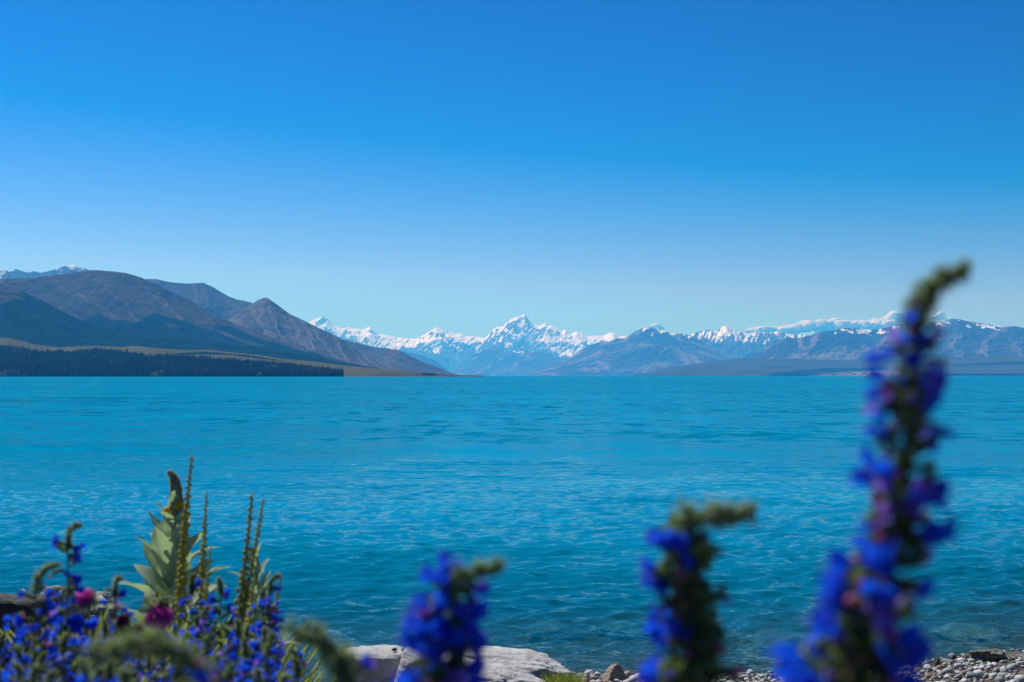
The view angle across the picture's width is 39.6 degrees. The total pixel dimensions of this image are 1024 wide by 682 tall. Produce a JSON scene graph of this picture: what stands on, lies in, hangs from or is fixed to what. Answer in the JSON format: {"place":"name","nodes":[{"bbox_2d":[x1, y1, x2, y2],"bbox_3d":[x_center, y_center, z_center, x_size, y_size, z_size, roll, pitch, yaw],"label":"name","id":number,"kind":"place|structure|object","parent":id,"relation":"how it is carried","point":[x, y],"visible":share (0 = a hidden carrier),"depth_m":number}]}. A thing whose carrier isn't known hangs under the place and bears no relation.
{"place":"outdoors","nodes":[
{"label":"outdoors","id":0,"kind":"place"},
{"bbox_2d":[0,265,86,278],"bbox_3d":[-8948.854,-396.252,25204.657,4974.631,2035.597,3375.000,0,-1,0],"label":"mountain","id":1,"kind":"structure","parent":0,"point":[13,274],"depth_m":25972.77},
{"bbox_2d":[0,270,367,366],"bbox_3d":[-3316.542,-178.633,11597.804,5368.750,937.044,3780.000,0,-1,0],"label":"hill","id":2,"kind":"structure","parent":0,"point":[124,302],"depth_m":12062.77},
{"bbox_2d":[0,284,380,368],"bbox_3d":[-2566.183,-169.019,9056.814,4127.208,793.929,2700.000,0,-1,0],"label":"forested slope","id":3,"kind":"structure","parent":0,"point":[26,317],"depth_m":9346.37},
{"bbox_2d":[146,279,252,319],"bbox_3d":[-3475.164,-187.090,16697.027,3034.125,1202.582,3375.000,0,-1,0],"label":"hill","id":4,"kind":"structure","parent":0,"point":[214,301],"depth_m":17297.85},
{"bbox_2d":[0,338,483,376],"bbox_3d":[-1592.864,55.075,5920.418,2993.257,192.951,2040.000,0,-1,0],"label":"grass terrace","id":5,"kind":"structure","parent":0,"point":[351,371],"depth_m":6359.44},
{"bbox_2d":[0,344,343,376],"bbox_3d":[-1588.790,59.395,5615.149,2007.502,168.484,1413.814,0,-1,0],"label":"pine forest","id":6,"kind":"object","parent":5,"relation":"on","point":[94,362],"visible":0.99,"depth_m":5273.22},
{"bbox_2d":[227,298,415,371],"bbox_3d":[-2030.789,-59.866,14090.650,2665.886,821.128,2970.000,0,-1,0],"label":"pointed hill","id":7,"kind":"structure","parent":0,"point":[268,317],"depth_m":14410.59},
{"bbox_2d":[340,338,458,374],"bbox_3d":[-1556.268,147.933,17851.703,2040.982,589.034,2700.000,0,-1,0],"label":"hill","id":8,"kind":"structure","parent":0,"point":[398,358],"depth_m":18078.67},
{"bbox_2d":[371,346,451,372],"bbox_3d":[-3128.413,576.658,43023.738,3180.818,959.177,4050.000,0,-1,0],"label":"mountain spur","id":9,"kind":"structure","parent":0,"point":[424,359],"depth_m":43688.63},
{"bbox_2d":[308,314,627,371],"bbox_3d":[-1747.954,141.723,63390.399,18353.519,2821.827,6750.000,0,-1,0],"label":"snow mountain","id":10,"kind":"structure","parent":0,"point":[450,351],"depth_m":63940.49},
{"bbox_2d":[452,349,566,375],"bbox_3d":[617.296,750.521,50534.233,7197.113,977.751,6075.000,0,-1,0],"label":"mountain spur","id":11,"kind":"structure","parent":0,"point":[489,362],"depth_m":50405.39},
{"bbox_2d":[0,376,1023,607],"bbox_3d":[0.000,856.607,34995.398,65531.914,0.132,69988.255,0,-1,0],"label":"lake water","id":12,"kind":"structure","parent":0,"point":[378,491],"depth_m":45.56},
{"bbox_2d":[0,0,1023,338],"label":"sky","id":13,"kind":"structure","parent":0,"point":[408,169]},
{"bbox_2d":[86,583,1023,681],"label":"pebble beach","id":14,"kind":"structure","parent":0,"point":[1000,606],"depth_m":22.36},
{"bbox_2d":[0,632,14,681],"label":"viper bugloss","id":15,"kind":"object","parent":14,"relation":"on","point":[7,661],"visible":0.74,"depth_m":2.73},
{"bbox_2d":[1,611,32,676],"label":"viper bugloss","id":16,"kind":"object","parent":14,"relation":"on","point":[7,625],"visible":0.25,"depth_m":2.87},
{"bbox_2d":[4,643,30,681],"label":"viper bugloss","id":17,"kind":"object","parent":14,"relation":"on","point":[21,658],"visible":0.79,"depth_m":2.12},
{"bbox_2d":[9,646,30,662],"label":"viper bugloss","id":18,"kind":"object","parent":14,"relation":"on","point":[25,650],"visible":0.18,"depth_m":2.45},
{"bbox_2d":[10,661,30,681],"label":"viper bugloss","id":19,"kind":"object","parent":14,"relation":"on","point":[18,669],"visible":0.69,"depth_m":1.98},
{"bbox_2d":[20,663,41,681],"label":"viper bugloss","id":20,"kind":"object","parent":14,"relation":"on","point":[33,672],"visible":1,"depth_m":1.73},
{"bbox_2d":[0,561,62,681],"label":"viper bugloss","id":21,"kind":"object","parent":14,"relation":"on","point":[32,629],"visible":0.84,"depth_m":2.19},
{"bbox_2d":[0,593,65,668],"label":"boulder","id":22,"kind":"object","parent":14,"relation":"on","point":[10,604],"visible":0.2,"depth_m":11.78},
{"bbox_2d":[26,652,53,681],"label":"viper bugloss","id":23,"kind":"object","parent":14,"relation":"on","point":[42,656],"visible":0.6,"depth_m":2.01},
{"bbox_2d":[28,628,56,681],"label":"viper bugloss","id":24,"kind":"object","parent":14,"relation":"on","point":[48,639],"visible":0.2,"depth_m":2.67},
{"bbox_2d":[43,666,61,681],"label":"viper bugloss","id":25,"kind":"object","parent":14,"relation":"on","point":[51,676],"visible":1,"depth_m":1.54},
{"bbox_2d":[51,626,63,654],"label":"viper bugloss","id":26,"kind":"object","parent":14,"relation":"on","point":[60,631],"visible":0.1,"depth_m":3.09},
{"bbox_2d":[47,632,77,681],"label":"viper bugloss","id":27,"kind":"object","parent":14,"relation":"on","point":[63,659],"visible":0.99,"depth_m":2.20},
{"bbox_2d":[41,585,85,629],"bbox_3d":[-4.115,2.584,12.897,0.689,0.786,0.880,12,-5,-17],"label":"boulder","id":28,"kind":"object","parent":14,"relation":"on","point":[62,592],"visible":0.06,"depth_m":12.69},
{"bbox_2d":[48,631,79,678],"bbox_3d":[-0.850,0.756,2.686,0.106,0.428,0.112,0,-1,0],"label":"viper bugloss","id":29,"kind":"object","parent":14,"relation":"on","point":[60,655],"visible":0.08,"depth_m":2.68},
{"bbox_2d":[36,520,99,681],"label":"viper bugloss","id":30,"kind":"object","parent":14,"relation":"on","point":[76,623],"visible":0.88,"depth_m":2.29},
{"bbox_2d":[75,655,90,681],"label":"viper bugloss","id":31,"kind":"object","parent":14,"relation":"on","point":[84,676],"visible":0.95,"depth_m":1.63},
{"bbox_2d":[79,650,104,681],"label":"viper bugloss","id":32,"kind":"object","parent":14,"relation":"on","point":[91,668],"visible":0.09,"depth_m":2.58},
{"bbox_2d":[78,627,108,669],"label":"viper bugloss","id":33,"kind":"object","parent":14,"relation":"on","point":[91,632],"visible":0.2,"depth_m":3.08},
{"bbox_2d":[89,666,104,681],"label":"viper bugloss","id":34,"kind":"object","parent":14,"relation":"on","point":[96,676],"visible":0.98,"depth_m":1.78},
{"bbox_2d":[86,618,115,681],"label":"viper bugloss","id":35,"kind":"object","parent":14,"relation":"on","point":[104,634],"visible":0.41,"depth_m":2.64},
{"bbox_2d":[85,591,117,625],"bbox_3d":[-3.720,2.449,12.936,0.310,0.345,0.457,1,-2,-29],"label":"boulder","id":36,"kind":"object","parent":14,"relation":"on","point":[102,595],"visible":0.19,"depth_m":12.83},
{"bbox_2d":[73,612,133,681],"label":"thistle","id":37,"kind":"object","parent":14,"relation":"on","point":[122,622],"visible":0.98,"depth_m":2.39},
{"bbox_2d":[74,587,141,658],"bbox_3d":[-0.684,0.751,2.381,0.122,0.690,0.129,0,-1,0],"label":"thistle","id":38,"kind":"object","parent":14,"relation":"on","point":[87,600],"visible":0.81,"depth_m":2.34},
{"bbox_2d":[101,657,118,681],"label":"viper bugloss","id":39,"kind":"object","parent":14,"relation":"on","point":[110,676],"visible":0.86,"depth_m":2.02},
{"bbox_2d":[90,574,136,681],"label":"viper bugloss","id":40,"kind":"object","parent":14,"relation":"on","point":[115,594],"visible":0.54,"depth_m":2.58},
{"bbox_2d":[117,667,135,681],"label":"viper bugloss","id":41,"kind":"object","parent":14,"relation":"on","point":[125,674],"visible":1,"depth_m":1.56},
{"bbox_2d":[118,653,146,681],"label":"viper bugloss","id":42,"kind":"object","parent":14,"relation":"on","point":[143,660],"visible":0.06,"depth_m":2.71},
{"bbox_2d":[124,660,143,681],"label":"viper bugloss","id":43,"kind":"object","parent":14,"relation":"on","point":[139,673],"visible":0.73,"depth_m":2.04},
{"bbox_2d":[126,620,144,678],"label":"viper bugloss","id":44,"kind":"object","parent":14,"relation":"on","point":[143,663],"visible":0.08,"depth_m":2.71},
{"bbox_2d":[134,653,162,681],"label":"viper bugloss","id":45,"kind":"object","parent":14,"relation":"on","point":[148,665],"visible":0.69,"depth_m":2.49},
{"bbox_2d":[80,623,227,681],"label":"viper bugloss","id":46,"kind":"object","parent":14,"relation":"on","point":[165,648],"visible":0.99,"depth_m":0.91},
{"bbox_2d":[131,625,181,681],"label":"thistle","id":47,"kind":"object","parent":14,"relation":"on","point":[156,677],"visible":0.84,"depth_m":2.31},
{"bbox_2d":[135,587,180,681],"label":"thistle","id":48,"kind":"object","parent":14,"relation":"on","point":[159,613],"visible":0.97,"depth_m":2.43},
{"bbox_2d":[146,628,172,681],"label":"viper bugloss","id":49,"kind":"object","parent":14,"relation":"on","point":[167,677],"visible":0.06,"depth_m":3.00},
{"bbox_2d":[92,470,232,629],"bbox_3d":[-1.224,0.904,4.934,0.487,0.909,0.446,0,-1,0],"label":"mullein","id":50,"kind":"object","parent":14,"relation":"on","point":[161,554],"visible":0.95,"depth_m":4.96},
{"bbox_2d":[0,603,333,681],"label":"grass","id":51,"kind":"structure","parent":14,"relation":"on","point":[310,676],"depth_m":4.30},
{"bbox_2d":[166,621,185,666],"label":"viper bugloss","id":52,"kind":"object","parent":14,"relation":"on","point":[175,631],"visible":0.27,"depth_m":3.17},
{"bbox_2d":[166,630,190,673],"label":"viper bugloss","id":53,"kind":"object","parent":14,"relation":"on","point":[186,635],"visible":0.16,"depth_m":2.28},
{"bbox_2d":[174,455,194,637],"bbox_3d":[-0.804,0.709,3.484,0.050,0.860,0.036,0,-1,0],"label":"weld plant","id":54,"kind":"object","parent":14,"relation":"on","point":[181,572],"visible":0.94,"depth_m":3.48},
{"bbox_2d":[170,572,208,674],"bbox_3d":[-0.653,0.828,2.885,0.106,0.724,0.113,0,-1,0],"label":"viper bugloss","id":55,"kind":"object","parent":14,"relation":"on","point":[191,587],"visible":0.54,"depth_m":2.88},
{"bbox_2d":[179,643,205,670],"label":"viper bugloss","id":56,"kind":"object","parent":14,"relation":"on","point":[196,648],"visible":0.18,"depth_m":1.72},
{"bbox_2d":[188,610,205,659],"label":"viper bugloss","id":57,"kind":"object","parent":14,"relation":"on","point":[195,621],"visible":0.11,"depth_m":3.09},
{"bbox_2d":[195,491,208,651],"bbox_3d":[-0.803,0.787,3.681,0.034,0.796,0.028,0,-1,0],"label":"weld plant","id":58,"kind":"object","parent":14,"relation":"on","point":[202,568],"visible":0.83,"depth_m":3.69},
{"bbox_2d":[191,605,215,675],"bbox_3d":[-0.575,0.858,2.628,0.086,0.742,0.078,0,-1,0],"label":"viper bugloss","id":59,"kind":"object","parent":14,"relation":"on","point":[195,632],"visible":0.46,"depth_m":2.63},
{"bbox_2d":[185,632,225,677],"bbox_3d":[-0.438,0.806,2.004,0.100,0.799,0.104,0,-1,0],"label":"viper bugloss","id":60,"kind":"object","parent":14,"relation":"on","point":[206,639],"visible":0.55,"depth_m":2.00},
{"bbox_2d":[203,545,211,635],"bbox_3d":[-0.768,0.857,3.581,0.024,0.686,0.019,0,-1,0],"label":"weld plant","id":61,"kind":"object","parent":14,"relation":"on","point":[206,595],"visible":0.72,"depth_m":3.58},
{"bbox_2d":[210,652,227,675],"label":"viper bugloss","id":62,"kind":"object","parent":14,"relation":"on","point":[218,658],"visible":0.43,"depth_m":1.87},
{"bbox_2d":[199,577,241,663],"bbox_3d":[-0.595,0.866,2.878,0.117,0.780,0.092,0,-1,0],"label":"viper bugloss","id":63,"kind":"object","parent":14,"relation":"on","point":[222,591],"visible":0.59,"depth_m":2.88},
{"bbox_2d":[218,661,237,681],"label":"viper bugloss","id":64,"kind":"object","parent":14,"relation":"on","point":[229,676],"visible":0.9,"depth_m":1.70},
{"bbox_2d":[218,625,246,681],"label":"viper bugloss","id":65,"kind":"object","parent":14,"relation":"on","point":[229,635],"visible":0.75,"depth_m":2.54},
{"bbox_2d":[225,617,250,681],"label":"viper bugloss","id":66,"kind":"object","parent":14,"relation":"on","point":[236,641],"visible":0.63,"depth_m":2.65},
{"bbox_2d":[230,492,254,653],"bbox_3d":[-0.626,0.812,3.281,0.063,0.927,0.034,0,-1,0],"label":"weld plant","id":67,"kind":"object","parent":14,"relation":"on","point":[242,585],"visible":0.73,"depth_m":3.29},
{"bbox_2d":[236,624,256,680],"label":"viper bugloss","id":68,"kind":"object","parent":14,"relation":"on","point":[246,632],"visible":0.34,"depth_m":2.92},
{"bbox_2d":[233,635,262,681],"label":"viper bugloss","id":69,"kind":"object","parent":14,"relation":"on","point":[244,667],"visible":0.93,"depth_m":2.27},
{"bbox_2d":[230,499,266,654],"bbox_3d":[-0.615,0.817,3.281,0.096,0.905,0.029,0,-1,0],"label":"weld plant","id":70,"kind":"object","parent":14,"relation":"on","point":[248,585],"visible":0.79,"depth_m":3.29},
{"bbox_2d":[245,577,255,676],"bbox_3d":[-0.622,0.939,3.378,0.029,0.757,0.024,0,-1,0],"label":"weld plant","id":71,"kind":"object","parent":14,"relation":"on","point":[250,620],"visible":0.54,"depth_m":3.38},
{"bbox_2d":[243,666,263,681],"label":"viper bugloss","id":72,"kind":"object","parent":14,"relation":"on","point":[258,675],"visible":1,"depth_m":1.92},
{"bbox_2d":[222,543,299,651],"bbox_3d":[-0.805,0.998,4.588,0.274,0.704,0.263,0,-1,0],"label":"mullein","id":73,"kind":"object","parent":14,"relation":"on","point":[258,570],"visible":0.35,"depth_m":4.57},
{"bbox_2d":[246,584,282,678],"bbox_3d":[-0.521,0.919,2.981,0.096,0.823,0.105,0,-1,0],"label":"viper bugloss","id":74,"kind":"object","parent":14,"relation":"on","point":[263,594],"visible":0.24,"depth_m":2.98},
{"bbox_2d":[246,573,286,679],"bbox_3d":[-0.492,0.902,2.879,0.112,0.874,0.111,0,-1,0],"label":"viper bugloss","id":75,"kind":"object","parent":14,"relation":"on","point":[271,588],"visible":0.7,"depth_m":2.88},
{"bbox_2d":[251,627,281,678],"bbox_3d":[-0.457,0.919,2.613,0.081,0.788,0.088,0,-1,0],"label":"viper bugloss","id":76,"kind":"object","parent":14,"relation":"on","point":[263,639],"visible":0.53,"depth_m":2.62},
{"bbox_2d":[252,630,285,681],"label":"viper bugloss","id":77,"kind":"object","parent":14,"relation":"on","point":[272,662],"visible":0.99,"depth_m":2.14},
{"bbox_2d":[270,576,281,674],"bbox_3d":[-0.495,0.922,2.978,0.030,0.862,0.018,0,-1,0],"label":"weld plant","id":78,"kind":"object","parent":14,"relation":"on","point":[277,594],"visible":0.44,"depth_m":2.98},
{"bbox_2d":[277,672,291,681],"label":"viper bugloss","id":79,"kind":"object","parent":14,"relation":"on","point":[283,678],"visible":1,"depth_m":1.94},
{"bbox_2d":[285,656,308,681],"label":"viper bugloss","id":80,"kind":"object","parent":14,"relation":"on","point":[296,672],"visible":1,"depth_m":2.09},
{"bbox_2d":[285,647,308,681],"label":"viper bugloss","id":81,"kind":"object","parent":14,"relation":"on","point":[299,654],"visible":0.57,"depth_m":3.03},
{"bbox_2d":[278,613,376,681],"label":"viper bugloss","id":82,"kind":"object","parent":14,"relation":"on","point":[341,668],"visible":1,"depth_m":1.09},
{"bbox_2d":[346,645,404,681],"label":"boulder","id":83,"kind":"object","parent":14,"relation":"on","point":[386,658],"visible":0.47,"depth_m":14.05},
{"bbox_2d":[394,648,447,680],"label":"boulder","id":84,"kind":"object","parent":14,"relation":"on","point":[407,658],"visible":0.21,"depth_m":13.62},
{"bbox_2d":[386,548,508,681],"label":"viper bugloss","id":85,"kind":"object","parent":14,"relation":"on","point":[441,623],"visible":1,"depth_m":0.99},
{"bbox_2d":[467,657,544,681],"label":"boulder","id":86,"kind":"object","parent":14,"relation":"on","point":[496,672],"visible":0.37,"depth_m":14.06},
{"bbox_2d":[466,646,583,680],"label":"boulder","id":87,"kind":"object","parent":14,"relation":"on","point":[532,661],"visible":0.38,"depth_m":14.74},
{"bbox_2d":[523,619,584,642],"bbox_3d":[0.604,4.230,20.408,0.884,0.456,1.292,0,-1,0],"label":"sunken boulder","id":88,"kind":"object","parent":14,"relation":"on","point":[549,630],"visible":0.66,"depth_m":20.07},
{"bbox_2d":[535,669,591,681],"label":"grass tuft","id":89,"kind":"object","parent":14,"relation":"on","point":[565,678],"visible":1,"depth_m":13.80},
{"bbox_2d":[600,663,626,681],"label":"boulder","id":90,"kind":"object","parent":14,"relation":"on","point":[613,672],"visible":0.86,"depth_m":14.77},
{"bbox_2d":[594,620,650,640],"bbox_3d":[1.677,4.257,20.680,0.953,0.388,1.272,0,-1,0],"label":"sunken boulder","id":91,"kind":"object","parent":14,"relation":"on","point":[624,629],"visible":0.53,"depth_m":20.42},
{"bbox_2d":[624,670,637,677],"bbox_3d":[1.288,3.585,15.025,0.369,0.203,0.277,0,-1,-11],"label":"boulder","id":92,"kind":"object","parent":14,"relation":"on","point":[632,672],"visible":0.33,"depth_m":15.02},
{"bbox_2d":[635,490,764,681],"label":"viper bugloss","id":93,"kind":"object","parent":14,"relation":"on","point":[692,631],"visible":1,"depth_m":0.94},
{"bbox_2d":[727,628,807,650],"bbox_3d":[3.348,4.019,18.718,1.118,0.403,1.716,0,-1,0],"label":"sunken boulder","id":94,"kind":"object","parent":14,"relation":"on","point":[752,641],"visible":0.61,"depth_m":18.53},
{"bbox_2d":[762,254,977,681],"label":"viper bugloss","id":95,"kind":"object","parent":14,"relation":"on","point":[878,644],"visible":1,"depth_m":0.74},
{"bbox_2d":[932,656,940,665],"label":"boulder","id":96,"kind":"object","parent":14,"relation":"on","point":[936,661],"visible":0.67,"depth_m":15.49},
{"bbox_2d":[932,622,1010,642],"bbox_3d":[6.008,3.915,18.555,0.880,0.385,1.402,0,-1,0],"label":"sunken boulder","id":97,"kind":"object","parent":14,"relation":"on","point":[959,632],"visible":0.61,"depth_m":18.37},
{"bbox_2d":[968,648,1005,661],"bbox_3d":[5.269,3.525,15.817,0.472,0.235,0.358,9,-4,-17],"label":"boulder","id":98,"kind":"object","parent":14,"relation":"on","point":[992,655],"visible":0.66,"depth_m":15.71},
{"bbox_2d":[1004,651,1023,659],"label":"boulder","id":99,"kind":"object","parent":14,"relation":"on","point":[1015,655],"visible":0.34,"depth_m":15.83},
{"bbox_2d":[521,327,732,375],"bbox_3d":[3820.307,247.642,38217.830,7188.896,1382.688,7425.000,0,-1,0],"label":"mountain","id":100,"kind":"structure","parent":0,"point":[644,350],"depth_m":37913.10},
{"bbox_2d":[640,323,664,329],"bbox_3d":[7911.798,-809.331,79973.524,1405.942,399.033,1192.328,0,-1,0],"label":"cloud","id":101,"kind":"structure","parent":0,"point":[656,325],"depth_m":80086.30},
{"bbox_2d":[684,325,808,358],"bbox_3d":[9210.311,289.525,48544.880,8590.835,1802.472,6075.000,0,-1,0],"label":"snow mountain","id":102,"kind":"structure","parent":0,"point":[728,341],"depth_m":49108.09},
{"bbox_2d":[744,311,906,334],"bbox_3d":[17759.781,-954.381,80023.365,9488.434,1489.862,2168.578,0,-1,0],"label":"cloud","id":103,"kind":"structure","parent":0,"point":[824,325],"depth_m":79353.30},
{"bbox_2d":[628,356,1023,375],"bbox_3d":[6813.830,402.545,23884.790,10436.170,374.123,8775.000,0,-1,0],"label":"lakeside plain","id":104,"kind":"structure","parent":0,"point":[975,366],"depth_m":23041.72},
{"bbox_2d":[768,373,1023,375],"bbox_3d":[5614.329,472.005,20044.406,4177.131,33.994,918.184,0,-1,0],"label":"shore trees","id":105,"kind":"object","parent":104,"relation":"on","point":[782,374],"visible":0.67,"depth_m":19659.96},
{"bbox_2d":[740,319,1023,359],"bbox_3d":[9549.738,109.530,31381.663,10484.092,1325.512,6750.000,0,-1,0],"label":"mountain","id":106,"kind":"structure","parent":0,"point":[962,338],"depth_m":31949.74},
{"bbox_2d":[931,310,954,319],"bbox_3d":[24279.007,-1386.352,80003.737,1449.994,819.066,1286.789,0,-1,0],"label":"cloud","id":107,"kind":"structure","parent":0,"point":[941,314],"depth_m":79673.02},
{"bbox_2d":[961,577,1023,582],"bbox_3d":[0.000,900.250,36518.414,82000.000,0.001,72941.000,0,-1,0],"label":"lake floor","id":108,"kind":"structure","parent":0,"point":[1012,580],"depth_m":67.05}
]}

